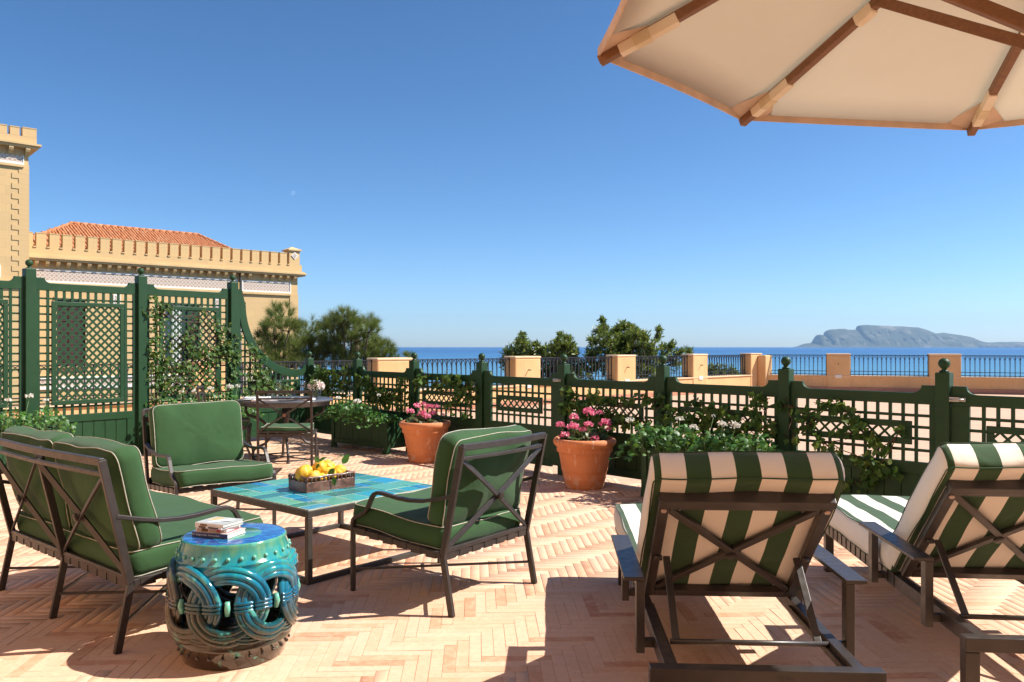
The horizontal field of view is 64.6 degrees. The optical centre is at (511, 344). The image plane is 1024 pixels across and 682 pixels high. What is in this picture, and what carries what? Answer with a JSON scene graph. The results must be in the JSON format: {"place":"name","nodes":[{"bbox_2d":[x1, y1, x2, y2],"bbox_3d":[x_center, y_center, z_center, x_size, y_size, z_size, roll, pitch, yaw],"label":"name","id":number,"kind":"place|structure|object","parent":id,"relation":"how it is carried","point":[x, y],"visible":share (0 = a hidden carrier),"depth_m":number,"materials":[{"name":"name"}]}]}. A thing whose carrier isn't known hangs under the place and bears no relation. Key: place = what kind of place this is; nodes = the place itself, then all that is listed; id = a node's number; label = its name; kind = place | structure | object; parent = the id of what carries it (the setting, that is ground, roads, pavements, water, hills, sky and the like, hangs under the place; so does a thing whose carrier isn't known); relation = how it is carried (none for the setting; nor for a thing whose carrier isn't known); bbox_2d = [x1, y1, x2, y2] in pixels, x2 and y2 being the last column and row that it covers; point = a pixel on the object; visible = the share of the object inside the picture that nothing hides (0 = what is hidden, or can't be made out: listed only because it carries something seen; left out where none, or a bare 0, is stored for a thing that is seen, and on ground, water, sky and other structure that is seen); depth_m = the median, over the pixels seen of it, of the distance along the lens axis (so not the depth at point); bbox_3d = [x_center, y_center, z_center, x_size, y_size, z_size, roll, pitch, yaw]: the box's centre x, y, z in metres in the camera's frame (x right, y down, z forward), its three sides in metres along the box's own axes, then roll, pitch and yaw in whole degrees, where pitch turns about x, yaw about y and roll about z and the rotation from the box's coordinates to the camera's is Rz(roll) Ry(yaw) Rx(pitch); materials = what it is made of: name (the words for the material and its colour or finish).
{"place":"outdoors","nodes":[
{"label":"outdoors","id":0,"kind":"place"},
{"bbox_2d":[243,396,270,398],"bbox_3d":[-3.100,0.641,9.840,0.320,0.029,0.100,0,0,-11],"label":"napkin","id":1,"kind":"object","parent":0,"point":[259,397],"visible":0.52,"depth_m":9.80,"materials":[{"name":"white fabric"}]},
{"bbox_2d":[401,350,418,358],"bbox_3d":[-4.292,5.286,31.319,0.863,10.428,4.070,0,0,-20],"label":"pine tree","id":2,"kind":"object","parent":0,"point":[407,354],"visible":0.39,"depth_m":30.02,"materials":[{"name":"green plant"}]},
{"bbox_2d":[0,435,1023,681],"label":"terrace floor","id":3,"kind":"structure","parent":0,"point":[568,615],"depth_m":4.16,"materials":[{"name":"brick"}]},
{"bbox_2d":[22,259,35,426],"bbox_3d":[-5.605,0.204,9.396,0.115,2.392,0.115,0,0,39],"label":"fence post","id":4,"kind":"object","parent":3,"relation":"on","point":[29,273],"visible":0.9,"depth_m":9.35,"materials":[{"name":"green paint"}]},
{"bbox_2d":[0,276,23,428],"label":"trellis panel","id":5,"kind":"object","parent":4,"relation":"attached to","point":[15,282],"visible":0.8,"depth_m":9.23,"materials":[{"name":"green paint"}]},
{"bbox_2d":[0,425,59,467],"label":"planter box","id":6,"kind":"object","parent":3,"relation":"on","point":[3,457],"visible":0.19,"depth_m":9.03,"materials":[{"name":"green paint"}]},
{"bbox_2d":[0,393,76,434],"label":"geranium plant","id":7,"kind":"object","parent":6,"relation":"in","point":[48,419],"visible":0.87,"depth_m":8.96,"materials":[{"name":"green plant"}]},
{"bbox_2d":[0,426,262,654],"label":"loveseat","id":8,"kind":"object","parent":3,"relation":"on","point":[95,506],"visible":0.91,"depth_m":3.98,"materials":[{"name":"green fabric"}]},
{"bbox_2d":[135,268,146,453],"bbox_3d":[-4.776,0.204,10.417,0.115,2.392,0.115,0,0,39],"label":"fence post","id":9,"kind":"object","parent":3,"relation":"on","point":[140,280],"visible":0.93,"depth_m":10.37,"materials":[{"name":"green paint"}]},
{"bbox_2d":[36,277,136,446],"bbox_3d":[-5.183,0.270,9.900,0.056,2.120,1.192,0,0,39],"label":"trellis panel","id":10,"kind":"object","parent":9,"relation":"attached to","point":[119,426],"visible":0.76,"depth_m":9.91,"materials":[{"name":"green paint"}]},
{"bbox_2d":[150,413,248,453],"bbox_3d":[-4.128,1.170,10.754,0.424,0.460,1.180,0,0,39],"label":"planter box","id":11,"kind":"object","parent":3,"relation":"on","point":[244,432],"visible":0.06,"depth_m":11.03,"materials":[{"name":"green paint"}]},
{"bbox_2d":[161,383,264,420],"bbox_3d":[-3.960,0.773,10.624,0.931,0.522,1.356,0,0,39],"label":"geranium plant","id":12,"kind":"object","parent":11,"relation":"in","point":[251,410],"visible":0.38,"depth_m":10.76,"materials":[{"name":"green plant"}]},
{"bbox_2d":[141,401,275,524],"bbox_3d":[-2.382,0.931,6.340,0.761,0.943,0.901,0,0,-40],"label":"armchair","id":13,"kind":"object","parent":3,"relation":"on","point":[195,446],"visible":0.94,"depth_m":6.33,"materials":[{"name":"green fabric"}]},
{"bbox_2d":[196,385,254,459],"bbox_3d":[-3.401,0.944,9.609,0.635,0.914,0.586,0,0,-15],"label":"dining chair","id":14,"kind":"object","parent":3,"relation":"on","point":[246,424],"visible":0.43,"depth_m":9.46,"materials":[{"name":"brown metal"}]},
{"bbox_2d":[164,523,300,670],"bbox_3d":[-1.266,1.129,3.691,0.584,0.542,0.585,0,0,0],"label":"garden stool","id":15,"kind":"object","parent":3,"relation":"on","point":[213,623],"visible":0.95,"depth_m":3.48,"materials":[{"name":"ceramic"}]},
{"bbox_2d":[192,528,245,538],"bbox_3d":[-1.326,0.848,3.664,0.186,0.020,0.137,0,0,17],"label":"book","id":16,"kind":"object","parent":15,"relation":"on","point":[236,532],"visible":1,"depth_m":3.61,"materials":[{"name":"white paper"}]},
{"bbox_2d":[196,525,240,532],"bbox_3d":[-1.330,0.828,3.672,0.155,0.018,0.117,0,0,13],"label":"book","id":17,"kind":"object","parent":16,"relation":"on","point":[228,530],"visible":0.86,"depth_m":3.62,"materials":[{"name":"white paper"}]},
{"bbox_2d":[195,522,242,529],"bbox_3d":[-1.325,0.814,3.666,0.155,0.009,0.137,0,0,24],"label":"book","id":18,"kind":"object","parent":17,"relation":"on","point":[208,527],"visible":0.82,"depth_m":3.61,"materials":[{"name":"white paper"}]},
{"bbox_2d":[195,516,243,527],"bbox_3d":[-1.325,0.802,3.668,0.158,0.013,0.134,0,0,21],"label":"book","id":19,"kind":"object","parent":18,"relation":"on","point":[220,522],"visible":1,"depth_m":3.65,"materials":[{"name":"white paper"}]},
{"bbox_2d":[227,275,237,400],"bbox_3d":[-3.948,0.204,11.439,0.115,2.392,0.115,0,0,39],"label":"fence post","id":20,"kind":"object","parent":3,"relation":"on","point":[232,285],"visible":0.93,"depth_m":11.40,"materials":[{"name":"green paint"}]},
{"bbox_2d":[147,284,228,444],"bbox_3d":[-4.354,0.270,10.922,0.056,2.120,1.192,0,0,39],"label":"trellis panel","id":21,"kind":"object","parent":20,"relation":"attached to","point":[152,290],"visible":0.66,"depth_m":10.89,"materials":[{"name":"green paint"}]},
{"bbox_2d":[140,294,241,407],"bbox_3d":[-4.260,0.150,10.890,0.169,1.625,1.483,0,0,39],"label":"climbing ivy","id":22,"kind":"object","parent":21,"relation":"attached to","point":[222,351],"visible":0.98,"depth_m":10.81,"materials":[{"name":"green plant"}]},
{"bbox_2d":[238,289,306,436],"bbox_3d":[-3.525,0.270,11.946,0.058,2.120,1.198,0,0,39],"label":"curved trellis panel","id":23,"kind":"object","parent":20,"relation":"attached to","point":[299,415],"visible":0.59,"depth_m":11.83,"materials":[{"name":"green paint"}]},
{"bbox_2d":[227,343,300,396],"bbox_3d":[-3.558,0.397,11.767,0.157,0.850,1.252,0,0,39],"label":"climbing ivy","id":24,"kind":"object","parent":23,"relation":"attached to","point":[260,379],"visible":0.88,"depth_m":11.67,"materials":[{"name":"green plant"}]},
{"bbox_2d":[236,396,332,463],"bbox_3d":[-2.770,1.028,9.900,1.150,0.743,1.150,0,0,0],"label":"dining table","id":25,"kind":"object","parent":3,"relation":"on","point":[322,401],"visible":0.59,"depth_m":9.68,"materials":[{"name":"metal"}]},
{"bbox_2d":[256,390,316,466],"bbox_3d":[-2.471,0.944,8.924,0.586,0.914,0.635,0,0,-8],"label":"dining chair","id":26,"kind":"object","parent":3,"relation":"on","point":[295,429],"visible":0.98,"depth_m":8.69,"materials":[{"name":"brown metal"}]},
{"bbox_2d":[305,351,313,435],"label":"fence post","id":27,"kind":"object","parent":3,"relation":"on","point":[309,360],"visible":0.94,"depth_m":12.41,"materials":[{"name":"green paint"}]},
{"bbox_2d":[310,365,352,434],"bbox_3d":[-2.667,0.818,11.987,0.056,1.025,1.202,0,0,-45],"label":"trellis panel","id":28,"kind":"object","parent":27,"relation":"attached to","point":[323,426],"visible":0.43,"depth_m":12.06,"materials":[{"name":"green paint"}]},
{"bbox_2d":[303,364,353,396],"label":"climbing ivy","id":29,"kind":"object","parent":28,"relation":"attached to","point":[324,377],"visible":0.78,"depth_m":11.91,"materials":[{"name":"green plant"}]},
{"bbox_2d":[210,472,431,584],"bbox_3d":[-1.252,1.180,5.474,1.085,0.440,1.085,0,0,40],"label":"coffee table","id":30,"kind":"object","parent":3,"relation":"on","point":[278,495],"visible":0.62,"depth_m":5.18,"materials":[{"name":"tile"}]},
{"bbox_2d":[288,470,354,492],"bbox_3d":[-1.278,0.909,5.447,0.383,0.106,0.245,0,0,-44],"label":"fruit basket","id":31,"kind":"object","parent":30,"relation":"on","point":[346,479],"visible":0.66,"depth_m":5.35,"materials":[{"name":"brown wood"}]},
{"bbox_2d":[295,465,309,481],"bbox_3d":[-1.376,0.849,5.337,0.099,0.115,0.101,11,6,0],"label":"cedro","id":32,"kind":"object","parent":31,"relation":"in","point":[303,470],"visible":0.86,"depth_m":5.30,"materials":[{"name":"yellow food"}]},
{"bbox_2d":[307,470,321,481],"bbox_3d":[-1.306,0.870,5.336,0.096,0.089,0.095,0,0,-6],"label":"cedro","id":33,"kind":"object","parent":31,"relation":"in","point":[312,473],"visible":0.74,"depth_m":5.31,"materials":[{"name":"yellow food"}]},
{"bbox_2d":[315,456,326,468],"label":"citrus sprig","id":34,"kind":"object","parent":33,"relation":"on","point":[317,460],"visible":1,"depth_m":5.36,"materials":[{"name":"green plant"}]},
{"bbox_2d":[312,461,326,472],"bbox_3d":[-1.296,0.829,5.444,0.102,0.114,0.095,0,0,-22],"label":"cedro","id":35,"kind":"object","parent":31,"relation":"in","point":[322,466],"visible":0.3,"depth_m":5.41,"materials":[{"name":"yellow food"}]},
{"bbox_2d":[322,467,336,479],"bbox_3d":[-1.227,0.865,5.429,0.106,0.089,0.094,31,-47,-24],"label":"cedro","id":36,"kind":"object","parent":31,"relation":"in","point":[325,470],"visible":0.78,"depth_m":5.40,"materials":[{"name":"yellow food"}]},
{"bbox_2d":[324,460,334,468],"bbox_3d":[-1.255,0.831,5.534,0.089,0.093,0.088,0,0,9],"label":"cedro","id":37,"kind":"object","parent":31,"relation":"in","point":[329,463],"visible":0.4,"depth_m":5.51,"materials":[{"name":"yellow food"}]},
{"bbox_2d":[328,468,334,473],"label":"citrus sprig","id":38,"kind":"object","parent":31,"relation":"in","point":[331,471],"visible":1,"depth_m":5.39,"materials":[{"name":"green plant"}]},
{"bbox_2d":[335,464,345,475],"bbox_3d":[-1.182,0.860,5.551,0.092,0.078,0.080,-13,38,-8],"label":"cedro","id":39,"kind":"object","parent":31,"relation":"in","point":[342,468],"visible":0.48,"depth_m":5.53,"materials":[{"name":"yellow food"}]},
{"bbox_2d":[332,453,349,463],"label":"citrus sprig","id":40,"kind":"object","parent":31,"relation":"in","point":[345,458],"visible":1,"depth_m":5.57,"materials":[{"name":"green plant"}]},
{"bbox_2d":[353,352,361,406],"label":"fence post","id":41,"kind":"object","parent":3,"relation":"on","point":[357,361],"visible":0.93,"depth_m":11.49,"materials":[{"name":"green paint"}]},
{"bbox_2d":[331,414,408,454],"bbox_3d":[-1.899,1.170,10.868,1.180,0.460,0.424,0,0,41],"label":"planter box","id":42,"kind":"object","parent":3,"relation":"on","point":[386,437],"visible":0.62,"depth_m":10.58,"materials":[{"name":"green paint"}]},
{"bbox_2d":[314,393,405,428],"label":"geranium plant","id":43,"kind":"object","parent":42,"relation":"in","point":[374,414],"visible":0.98,"depth_m":10.59,"materials":[{"name":"green plant"}]},
{"bbox_2d":[409,352,418,416],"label":"fence post","id":44,"kind":"object","parent":3,"relation":"on","point":[413,364],"visible":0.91,"depth_m":10.55,"materials":[{"name":"green paint"}]},
{"bbox_2d":[359,366,408,415],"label":"trellis panel","id":45,"kind":"object","parent":44,"relation":"attached to","point":[376,374],"visible":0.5,"depth_m":11.02,"materials":[{"name":"green paint"}]},
{"bbox_2d":[353,373,411,415],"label":"climbing ivy","id":46,"kind":"object","parent":45,"relation":"attached to","point":[372,393],"visible":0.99,"depth_m":10.93,"materials":[{"name":"green plant"}]},
{"bbox_2d":[399,419,450,463],"bbox_3d":[-1.045,1.156,9.720,0.618,0.488,0.618,0,0,-43],"label":"terracotta pot","id":47,"kind":"object","parent":3,"relation":"on","point":[422,441],"visible":0.78,"depth_m":9.51,"materials":[{"name":"ceramic"}]},
{"bbox_2d":[405,402,444,422],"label":"geranium plant","id":48,"kind":"object","parent":47,"relation":"in","point":[424,416],"visible":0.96,"depth_m":9.63,"materials":[{"name":"pink plant"}]},
{"bbox_2d":[350,425,546,617],"bbox_3d":[-0.360,0.930,4.659,0.898,0.945,0.761,0,0,37],"label":"armchair","id":49,"kind":"object","parent":3,"relation":"on","point":[468,501],"visible":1,"depth_m":4.42,"materials":[{"name":"green fabric"}]},
{"bbox_2d":[476,353,486,428],"bbox_3d":[-0.361,0.749,9.662,0.100,1.302,0.100,0,0,-45],"label":"fence post","id":50,"kind":"object","parent":3,"relation":"on","point":[481,366],"visible":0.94,"depth_m":9.62,"materials":[{"name":"green paint"}]},
{"bbox_2d":[416,368,475,432],"bbox_3d":[-0.828,0.818,10.121,0.056,1.025,1.202,0,0,-45],"label":"trellis panel","id":51,"kind":"object","parent":50,"relation":"attached to","point":[458,423],"visible":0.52,"depth_m":10.06,"materials":[{"name":"green paint"}]},
{"bbox_2d":[409,372,479,419],"bbox_3d":[-0.871,0.611,10.009,0.203,0.591,1.325,0,0,-45],"label":"climbing ivy","id":52,"kind":"object","parent":51,"relation":"attached to","point":[458,386],"visible":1,"depth_m":9.89,"materials":[{"name":"green plant"}]},
{"bbox_2d":[484,371,556,466],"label":"panel","id":53,"kind":"structure","parent":50,"relation":"attached to","point":[550,450],"depth_m":9.11,"materials":[{"name":"green paint"}]},
{"bbox_2d":[557,354,569,474],"bbox_3d":[0.559,0.749,8.729,0.100,1.302,0.100,0,0,-45],"label":"fence post","id":54,"kind":"object","parent":3,"relation":"on","point":[563,368],"visible":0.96,"depth_m":8.70,"materials":[{"name":"green paint"}]},
{"bbox_2d":[553,436,615,489],"bbox_3d":[0.714,1.156,7.970,0.618,0.488,0.618,0,0,-12],"label":"terracotta pot","id":55,"kind":"object","parent":3,"relation":"on","point":[584,465],"visible":0.91,"depth_m":7.77,"materials":[{"name":"ceramic"}]},
{"bbox_2d":[555,407,611,440],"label":"geranium plant","id":56,"kind":"object","parent":55,"relation":"in","point":[583,433],"visible":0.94,"depth_m":7.87,"materials":[{"name":"pink plant"}]},
{"bbox_2d":[656,355,669,444],"bbox_3d":[1.458,0.749,7.817,0.100,1.302,0.100,0,0,-45],"label":"fence post","id":57,"kind":"object","parent":3,"relation":"on","point":[662,371],"visible":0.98,"depth_m":7.78,"materials":[{"name":"green paint"}]},
{"bbox_2d":[567,373,655,479],"bbox_3d":[1.001,0.818,8.266,0.056,1.025,1.172,0,0,-45],"label":"trellis panel","id":58,"kind":"object","parent":57,"relation":"attached to","point":[621,466],"visible":0.35,"depth_m":8.14,"materials":[{"name":"green paint"}]},
{"bbox_2d":[557,385,652,435],"bbox_3d":[0.901,0.708,8.251,0.147,0.576,1.248,0,0,-45],"label":"climbing ivy","id":59,"kind":"object","parent":58,"relation":"attached to","point":[569,406],"visible":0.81,"depth_m":8.27,"materials":[{"name":"green plant"}]},
{"bbox_2d":[667,377,777,450],"bbox_3d":[1.893,0.818,7.362,0.057,1.025,1.152,0,0,-45],"label":"trellis panel","id":60,"kind":"object","parent":57,"relation":"attached to","point":[769,389],"visible":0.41,"depth_m":7.33,"materials":[{"name":"green paint"}]},
{"bbox_2d":[640,391,779,449],"bbox_3d":[1.747,0.697,7.378,0.160,0.600,1.454,0,0,-45],"label":"climbing ivy","id":61,"kind":"object","parent":60,"relation":"attached to","point":[708,411],"visible":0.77,"depth_m":7.28,"materials":[{"name":"green plant"}]},
{"bbox_2d":[641,444,711,496],"bbox_3d":[1.752,1.170,7.196,0.424,0.460,1.180,0,0,-45],"label":"planter box","id":62,"kind":"object","parent":3,"relation":"on","point":[644,464],"visible":0.07,"depth_m":7.44,"materials":[{"name":"green paint"}]},
{"bbox_2d":[607,415,782,460],"bbox_3d":[1.603,0.819,7.025,0.904,0.438,1.467,0,0,-45],"label":"geranium plant","id":63,"kind":"object","parent":62,"relation":"in","point":[668,438],"visible":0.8,"depth_m":7.02,"materials":[{"name":"green plant"}]},
{"bbox_2d":[611,450,886,681],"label":"sun lounger","id":64,"kind":"object","parent":3,"relation":"on","point":[730,523],"visible":1,"depth_m":3.09,"materials":[{"name":"fabric"}]},
{"bbox_2d":[778,356,793,450],"bbox_3d":[2.342,0.749,6.920,0.100,1.302,0.100,0,0,-45],"label":"fence post","id":65,"kind":"object","parent":3,"relation":"on","point":[785,375],"visible":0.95,"depth_m":6.88,"materials":[{"name":"green paint"}]},
{"bbox_2d":[791,381,934,495],"bbox_3d":[2.774,0.818,6.468,0.056,1.025,1.142,0,0,-45],"label":"trellis panel","id":66,"kind":"object","parent":65,"relation":"attached to","point":[911,471],"visible":0.55,"depth_m":6.33,"materials":[{"name":"green paint"}]},
{"bbox_2d":[770,397,905,493],"bbox_3d":[2.583,0.804,6.521,0.175,0.764,1.118,0,0,-45],"label":"climbing ivy","id":67,"kind":"object","parent":66,"relation":"attached to","point":[880,470],"visible":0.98,"depth_m":6.43,"materials":[{"name":"green plant"}]},
{"bbox_2d":[597,0,1023,135],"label":"parasol","id":68,"kind":"object","parent":3,"relation":"on","point":[941,64],"visible":1,"depth_m":2.90,"materials":[{"name":"fabric"}]},
{"bbox_2d":[823,442,1023,681],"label":"sun lounger","id":69,"kind":"object","parent":3,"relation":"on","point":[958,512],"visible":0.95,"depth_m":3.53,"materials":[{"name":"fabric"}]},
{"bbox_2d":[935,358,952,448],"bbox_3d":[3.220,0.749,6.030,0.100,1.302,0.100,0,0,-45],"label":"fence post","id":70,"kind":"object","parent":3,"relation":"on","point":[943,381],"visible":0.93,"depth_m":5.99,"materials":[{"name":"green paint"}]},
{"bbox_2d":[949,397,965,401],"bbox_3d":[3.253,0.400,5.915,0.024,0.034,0.110,0,0,-45],"label":"gate latch","id":71,"kind":"object","parent":70,"relation":"attached to","point":[955,399],"visible":1,"depth_m":5.91,"materials":[{"name":"metal"}]},
{"bbox_2d":[951,386,1023,442],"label":"fence gate","id":72,"kind":"structure","parent":70,"relation":"attached to","point":[961,419],"depth_m":5.83,"materials":[{"name":"green paint"}]},
{"bbox_2d":[0,0,1023,346],"label":"sky","id":73,"kind":"structure","parent":0,"point":[462,173],"materials":[{"name":"blue"}]},
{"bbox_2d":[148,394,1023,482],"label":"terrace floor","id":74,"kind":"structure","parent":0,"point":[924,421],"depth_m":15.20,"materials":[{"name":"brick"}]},
{"bbox_2d":[3,354,752,418],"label":"parapet wall","id":75,"kind":"structure","parent":74,"relation":"on","point":[623,367],"depth_m":18.76,"materials":[{"name":"paint"}]},
{"bbox_2d":[0,363,189,405],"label":"iron railing","id":76,"kind":"object","parent":75,"relation":"on","point":[84,372],"visible":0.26,"depth_m":12.65,"materials":[{"name":"metal"}]},
{"bbox_2d":[240,360,372,396],"bbox_3d":[-3.831,0.620,15.197,2.818,0.640,0.044,0,0,-42],"label":"iron railing","id":77,"kind":"object","parent":75,"relation":"on","point":[295,366],"visible":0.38,"depth_m":15.28,"materials":[{"name":"black metal"}]},
{"bbox_2d":[416,358,509,387],"bbox_3d":[-1.107,0.620,17.649,2.848,0.640,0.044,0,0,-42],"label":"iron railing","id":78,"kind":"object","parent":75,"relation":"on","point":[456,362],"visible":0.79,"depth_m":17.73,"materials":[{"name":"black metal"}]},
{"bbox_2d":[540,356,611,380],"bbox_3d":[1.563,0.620,20.053,2.763,0.640,0.044,0,0,-42],"label":"iron railing","id":79,"kind":"object","parent":75,"relation":"on","point":[558,358],"visible":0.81,"depth_m":20.22,"materials":[{"name":"black metal"}]},
{"bbox_2d":[636,355,687,379],"bbox_3d":[4.076,0.620,22.317,2.558,0.640,0.044,0,0,-42],"label":"iron railing","id":80,"kind":"object","parent":75,"relation":"on","point":[671,373],"visible":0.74,"depth_m":22.25,"materials":[{"name":"black metal"}]},
{"bbox_2d":[707,355,744,375],"bbox_3d":[6.399,0.620,24.408,2.288,0.640,0.044,0,0,-42],"label":"iron railing","id":81,"kind":"object","parent":75,"relation":"on","point":[724,357],"visible":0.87,"depth_m":24.48,"materials":[{"name":"black metal"}]},
{"bbox_2d":[740,353,771,386],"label":"corner pillar","id":82,"kind":"structure","parent":74,"relation":"on","point":[758,366],"depth_m":25.17,"materials":[{"name":"paint"}]},
{"bbox_2d":[767,353,1023,394],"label":"parapet wall","id":83,"kind":"structure","parent":74,"relation":"on","point":[837,376],"depth_m":23.86,"materials":[{"name":"paint"}]},
{"bbox_2d":[767,354,825,374],"bbox_3d":[8.798,0.620,25.046,1.758,0.640,0.045,0,0,20],"label":"iron railing","id":84,"kind":"object","parent":83,"relation":"on","point":[796,370],"visible":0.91,"depth_m":25.03,"materials":[{"name":"metal"}]},
{"bbox_2d":[850,355,927,375],"bbox_3d":[11.238,0.620,24.150,2.138,0.640,0.044,0,0,20],"label":"iron railing","id":85,"kind":"object","parent":83,"relation":"on","point":[877,371],"visible":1,"depth_m":24.16,"materials":[{"name":"metal"}]},
{"bbox_2d":[961,355,1023,376],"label":"iron railing","id":86,"kind":"object","parent":83,"relation":"on","point":[984,372],"visible":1,"depth_m":23.20,"materials":[{"name":"metal"}]},
{"bbox_2d":[298,347,1023,393],"bbox_3d":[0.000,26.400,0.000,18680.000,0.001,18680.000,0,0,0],"label":"sea","id":87,"kind":"structure","parent":0,"point":[459,353],"depth_m":1694.71,"materials":[{"name":"liquid"}]},
{"bbox_2d":[796,325,1023,347],"bbox_3d":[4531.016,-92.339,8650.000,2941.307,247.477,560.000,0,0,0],"label":"headland","id":88,"kind":"structure","parent":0,"point":[877,336],"depth_m":8546.32,"materials":[{"name":"grey stone"}]},
{"bbox_2d":[979,344,1023,347],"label":"shore town","id":89,"kind":"object","parent":88,"relation":"on","point":[1003,346],"visible":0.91,"depth_m":8370.97},
{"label":"garden ground","id":90,"kind":"structure","parent":0,"visible":0},
{"bbox_2d":[0,124,41,406],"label":"stair tower","id":91,"kind":"structure","parent":90,"relation":"on","point":[16,150],"depth_m":31.00,"materials":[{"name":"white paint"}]},
{"bbox_2d":[29,221,306,404],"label":"palazzo","id":92,"kind":"structure","parent":90,"relation":"on","point":[80,253],"depth_m":35.79,"materials":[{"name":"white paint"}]},
{"bbox_2d":[56,296,88,367],"bbox_3d":[-18.139,-0.515,33.273,1.350,2.910,0.370,0,0,-42],"label":"window","id":93,"kind":"structure","parent":92,"relation":"in","point":[58,296],"depth_m":33.48,"materials":[{"name":"green glass"}]},
{"bbox_2d":[163,301,201,367],"bbox_3d":[-14.797,-0.450,36.280,1.810,2.980,0.370,0,0,-42],"label":"window","id":94,"kind":"structure","parent":92,"relation":"in","point":[165,312],"depth_m":36.19,"materials":[{"name":"white glass"}]},
{"bbox_2d":[246,297,308,394],"bbox_3d":[-5.689,4.610,19.889,1.700,11.686,1.801,0,0,0],"label":"pine tree","id":95,"kind":"object","parent":90,"relation":"on","point":[286,343],"visible":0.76,"depth_m":19.77,"materials":[{"name":"green plant"}]},
{"bbox_2d":[286,313,339,388],"bbox_3d":[-5.135,4.773,20.968,1.778,11.368,2.005,0,0,0],"label":"pine tree","id":96,"kind":"object","parent":90,"relation":"on","point":[310,338],"visible":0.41,"depth_m":20.72,"materials":[{"name":"green plant"}]},
{"bbox_2d":[309,303,403,391],"bbox_3d":[-3.939,4.680,20.608,2.349,11.552,2.264,0,0,17],"label":"pine tree","id":97,"kind":"object","parent":90,"relation":"on","point":[371,346],"visible":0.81,"depth_m":20.22,"materials":[{"name":"green plant"}]},
{"bbox_2d":[497,331,597,379],"bbox_3d":[1.032,4.985,25.991,3.589,10.992,2.199,0,0,0],"label":"laurel tree","id":98,"kind":"object","parent":90,"relation":"on","point":[561,345],"visible":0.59,"depth_m":25.55,"materials":[{"name":"green plant"}]},
{"bbox_2d":[584,315,693,378],"bbox_3d":[4.245,4.708,26.553,3.840,11.520,2.843,0,0,0],"label":"laurel tree","id":99,"kind":"object","parent":90,"relation":"on","point":[623,337],"visible":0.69,"depth_m":26.23,"materials":[{"name":"green plant"}]},
{"bbox_2d":[708,362,739,375],"bbox_3d":[7.780,5.543,30.198,1.490,9.851,1.104,0,0,0],"label":"laurel tree","id":100,"kind":"object","parent":90,"relation":"on","point":[717,369],"visible":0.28,"depth_m":30.16,"materials":[{"name":"green plant"}]},
{"bbox_3d":[-2.390,0.604,9.880,0.116,0.105,0.116,0,0,0],"label":"flower vase","id":101,"kind":"object","parent":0,"visible":0},
{"bbox_2d":[307,378,324,397],"bbox_3d":[-2.392,0.523,9.876,0.218,0.242,0.224,0,0,0],"label":"hydrangea bunch","id":102,"kind":"object","parent":101,"relation":"in","point":[313,384],"visible":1,"depth_m":9.83,"materials":[{"name":"white plant"}]}
]}

